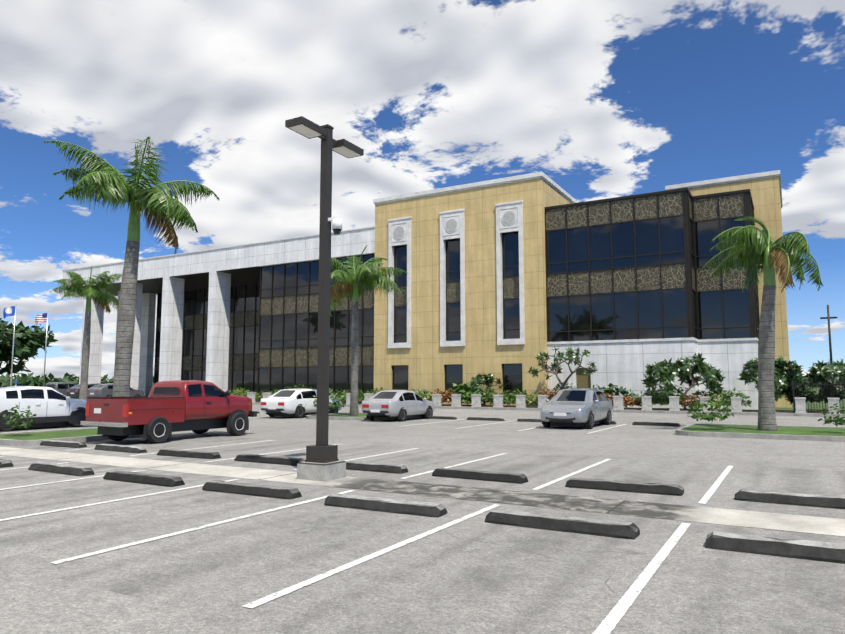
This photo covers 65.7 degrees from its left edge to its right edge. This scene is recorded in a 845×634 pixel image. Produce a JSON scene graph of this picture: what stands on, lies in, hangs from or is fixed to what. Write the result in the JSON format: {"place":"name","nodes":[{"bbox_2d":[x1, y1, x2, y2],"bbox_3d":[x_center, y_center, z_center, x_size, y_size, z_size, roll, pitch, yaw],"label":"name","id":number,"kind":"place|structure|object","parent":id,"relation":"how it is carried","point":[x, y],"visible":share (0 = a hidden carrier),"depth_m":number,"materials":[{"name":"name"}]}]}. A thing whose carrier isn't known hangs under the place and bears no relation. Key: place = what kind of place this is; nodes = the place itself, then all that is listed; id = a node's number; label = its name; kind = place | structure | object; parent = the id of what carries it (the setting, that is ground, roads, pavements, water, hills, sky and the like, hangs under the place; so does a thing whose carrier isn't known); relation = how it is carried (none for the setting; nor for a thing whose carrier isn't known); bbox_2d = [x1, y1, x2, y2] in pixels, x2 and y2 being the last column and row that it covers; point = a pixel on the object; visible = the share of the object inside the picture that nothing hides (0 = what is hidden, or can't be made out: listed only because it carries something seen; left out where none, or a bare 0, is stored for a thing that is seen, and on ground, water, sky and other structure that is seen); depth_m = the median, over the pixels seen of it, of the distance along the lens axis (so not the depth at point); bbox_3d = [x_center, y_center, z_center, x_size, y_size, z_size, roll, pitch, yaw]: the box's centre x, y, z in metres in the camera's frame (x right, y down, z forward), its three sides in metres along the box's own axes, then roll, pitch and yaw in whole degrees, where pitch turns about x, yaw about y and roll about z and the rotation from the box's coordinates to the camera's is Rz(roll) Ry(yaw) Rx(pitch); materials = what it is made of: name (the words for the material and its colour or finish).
{"place":"outdoors","nodes":[
{"label":"outdoors","id":0,"kind":"place"},
{"bbox_2d":[45,382,74,395],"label":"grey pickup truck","id":1,"kind":"object","parent":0,"point":[62,387],"visible":0.23,"depth_m":60.07,"materials":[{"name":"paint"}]},
{"bbox_2d":[0,387,844,633],"bbox_3d":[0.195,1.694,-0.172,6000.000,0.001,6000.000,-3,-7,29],"label":"ground","id":2,"kind":"structure","parent":0,"point":[476,574],"depth_m":6.94,"materials":[{"name":"grey asphalt"}]},
{"bbox_2d":[3,304,16,385],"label":"flagpole","id":3,"kind":"object","parent":2,"relation":"on","point":[9,311],"visible":0.85,"depth_m":74.55,"materials":[{"name":"silver metal"}]},
{"bbox_2d":[0,318,57,375],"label":"tree","id":4,"kind":"object","parent":2,"relation":"on","point":[28,342],"visible":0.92,"depth_m":116.38,"materials":[{"name":"green plant"}]},
{"bbox_2d":[35,311,47,386],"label":"flagpole","id":5,"kind":"object","parent":2,"relation":"on","point":[41,318],"visible":0.9,"depth_m":80.24,"materials":[{"name":"silver metal"}]},
{"bbox_2d":[0,386,86,431],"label":"white suv","id":6,"kind":"object","parent":2,"relation":"on","point":[50,407],"visible":0.88,"depth_m":24.23,"materials":[{"name":"paint"}]},
{"bbox_2d":[0,427,142,445],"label":"island kerb","id":7,"kind":"structure","parent":2,"relation":"on","point":[35,438],"depth_m":19.50,"materials":[{"name":"plant"}]},
{"bbox_2d":[67,383,97,398],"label":"car","id":8,"kind":"object","parent":2,"relation":"on","point":[73,392],"visible":0.15,"depth_m":57.71,"materials":[{"name":"paint"}]},
{"bbox_2d":[50,269,121,399],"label":"palm tree","id":9,"kind":"object","parent":2,"relation":"on","point":[79,286],"visible":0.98,"depth_m":48.65,"materials":[{"name":"green plant"}]},
{"bbox_2d":[88,383,143,396],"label":"car","id":10,"kind":"object","parent":2,"relation":"on","point":[102,390],"visible":0.5,"depth_m":55.75,"materials":[{"name":"grey paint"}]},
{"bbox_2d":[44,136,218,396],"bbox_3d":[-10.248,-1.158,22.253,5.365,10.278,4.962,-3,-7,29],"label":"palm tree","id":11,"kind":"object","parent":2,"relation":"on","point":[105,181],"visible":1,"depth_m":22.14,"materials":[{"name":"green plant"}]},
{"bbox_2d":[80,380,256,443],"bbox_3d":[-7.600,2.850,20.258,2.170,1.793,5.090,-3,-7,29],"label":"red pickup truck","id":12,"kind":"object","parent":2,"relation":"on","point":[162,411],"visible":1,"depth_m":19.40,"materials":[{"name":"paint"}]},
{"bbox_2d":[260,388,341,417],"bbox_3d":[-6.092,4.368,33.502,2.140,1.433,4.638,-3,-7,29],"label":"car","id":13,"kind":"object","parent":2,"relation":"on","point":[295,402],"visible":0.83,"depth_m":31.98,"materials":[{"name":"paint"}]},
{"bbox_2d":[306,413,368,419],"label":"island kerb","id":14,"kind":"structure","parent":2,"relation":"on","point":[342,416],"depth_m":31.05,"materials":[{"name":"concrete"}]},
{"bbox_2d":[0,413,732,633],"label":"parking lines","id":15,"kind":"object","parent":2,"relation":"on","point":[617,612],"depth_m":6.95,"materials":[{"name":"paint"}]},
{"bbox_2d":[330,245,408,415],"bbox_3d":[-3.119,0.627,32.221,4.273,8.726,4.670,-1,-6,11],"label":"palm tree","id":16,"kind":"object","parent":2,"relation":"on","point":[370,276],"visible":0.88,"depth_m":32.27,"materials":[{"name":"green plant"}]},
{"bbox_2d":[361,390,434,420],"bbox_3d":[-1.043,4.101,30.659,2.026,1.392,4.238,-3,-7,29],"label":"car","id":17,"kind":"object","parent":2,"relation":"on","point":[400,405],"visible":1,"depth_m":29.44,"materials":[{"name":"paint"}]},
{"bbox_2d":[0,372,837,386],"bbox_3d":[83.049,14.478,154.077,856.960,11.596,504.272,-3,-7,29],"label":"treeline trees","id":18,"kind":"object","parent":2,"relation":"on","point":[25,380],"visible":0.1,"depth_m":309.17,"materials":[{"name":"green plant"}]},
{"bbox_2d":[0,411,844,563],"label":"parking blocks","id":19,"kind":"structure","parent":2,"relation":"on","point":[803,549],"depth_m":9.42,"materials":[{"name":"concrete"}]},
{"bbox_2d":[540,388,612,428],"bbox_3d":[6.202,3.594,26.129,2.119,1.493,4.628,-3,-7,29],"label":"car","id":20,"kind":"object","parent":2,"relation":"on","point":[588,408],"visible":1,"depth_m":24.88,"materials":[{"name":"grey paint"}]},
{"bbox_2d":[675,423,844,441],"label":"island kerb","id":21,"kind":"structure","parent":2,"relation":"on","point":[816,433],"depth_m":21.07,"materials":[{"name":"plant"}]},
{"bbox_2d":[3,388,844,428],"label":"island shrub","id":22,"kind":"object","parent":21,"relation":"on","point":[702,415],"visible":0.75,"depth_m":21.93,"materials":[{"name":"green plant"}]},
{"bbox_2d":[701,215,822,430],"bbox_3d":[11.546,0.229,22.236,3.705,7.517,3.600,-3,-7,29],"label":"palm tree","id":23,"kind":"object","parent":2,"relation":"on","point":[785,254],"visible":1,"depth_m":22.04,"materials":[{"name":"green plant"}]},
{"bbox_2d":[801,380,844,402],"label":"boundary hedge","id":24,"kind":"object","parent":2,"relation":"on","point":[820,395],"visible":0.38,"depth_m":37.90,"materials":[{"name":"green plant"}]},
{"bbox_2d":[820,305,836,363],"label":"utility posts","id":25,"kind":"object","parent":2,"relation":"on","point":[828,317],"visible":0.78,"depth_m":49.43,"materials":[{"name":"black"}]},
{"bbox_2d":[0,447,844,535],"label":"concrete walkway","id":26,"kind":"structure","parent":0,"point":[801,523],"depth_m":9.86,"materials":[{"name":"grey concrete"}]},
{"bbox_2d":[285,116,363,481],"bbox_3d":[-1.787,-0.357,12.074,0.675,6.540,1.900,-3,-7,29],"label":"street light","id":27,"kind":"object","parent":26,"relation":"on","point":[322,462],"visible":0.96,"depth_m":11.96,"materials":[{"name":"brown metal"}]},
{"bbox_2d":[0,0,844,380],"label":"sky","id":28,"kind":"structure","parent":0,"point":[605,99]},
{"bbox_2d":[62,170,791,409],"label":"courthouse building","id":29,"kind":"structure","parent":0,"point":[505,280],"depth_m":48.73,"materials":[{"name":"yellow stone"}]},
{"bbox_2d":[252,401,844,416],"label":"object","id":30,"kind":"structure","parent":0,"point":[666,410],"depth_m":37.97,"materials":[{"name":"concrete"}]},
{"bbox_2d":[470,373,502,405],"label":"young tree","id":31,"kind":"object","parent":30,"relation":"on","point":[486,380],"visible":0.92,"depth_m":46.42,"materials":[{"name":"green plant"}]},
{"bbox_2d":[229,381,751,407],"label":"shrubs","id":32,"kind":"object","parent":30,"relation":"on","point":[509,398],"visible":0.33,"depth_m":42.64,"materials":[{"name":"green plant"}]},
{"bbox_2d":[418,381,628,405],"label":"shrubs","id":33,"kind":"object","parent":30,"relation":"on","point":[462,388],"visible":0.38,"depth_m":45.58,"materials":[{"name":"plant"}]},
{"bbox_2d":[247,392,839,413],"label":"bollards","id":34,"kind":"object","parent":30,"relation":"on","point":[800,404],"visible":0.48,"depth_m":38.62,"materials":[{"name":"concrete"}]},
{"bbox_2d":[528,346,597,388],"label":"young tree","id":35,"kind":"object","parent":30,"relation":"on","point":[570,357],"visible":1,"depth_m":43.42,"materials":[{"name":"green plant"}]},
{"bbox_2d":[641,352,724,409],"bbox_3d":[15.334,3.839,38.919,4.606,3.504,3.430,0,-6,4],"label":"frangipani tree","id":36,"kind":"object","parent":30,"relation":"on","point":[684,370],"visible":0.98,"depth_m":38.24,"materials":[{"name":"green plant"}]},
{"bbox_2d":[738,355,806,404],"bbox_3d":[19.863,3.759,37.020,4.193,3.274,3.136,3,-7,-28],"label":"frangipani tree","id":37,"kind":"object","parent":30,"relation":"on","point":[784,378],"visible":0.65,"depth_m":36.85,"materials":[{"name":"green plant"}]},
{"bbox_2d":[792,380,844,413],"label":"iron fence","id":38,"kind":"object","parent":30,"relation":"on","point":[804,384],"visible":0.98,"depth_m":34.79,"materials":[{"name":"black metal"}]},
{"bbox_2d":[804,359,844,397],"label":"frangipani tree","id":39,"kind":"object","parent":30,"relation":"on","point":[829,373],"visible":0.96,"depth_m":36.02,"materials":[{"name":"green plant"}]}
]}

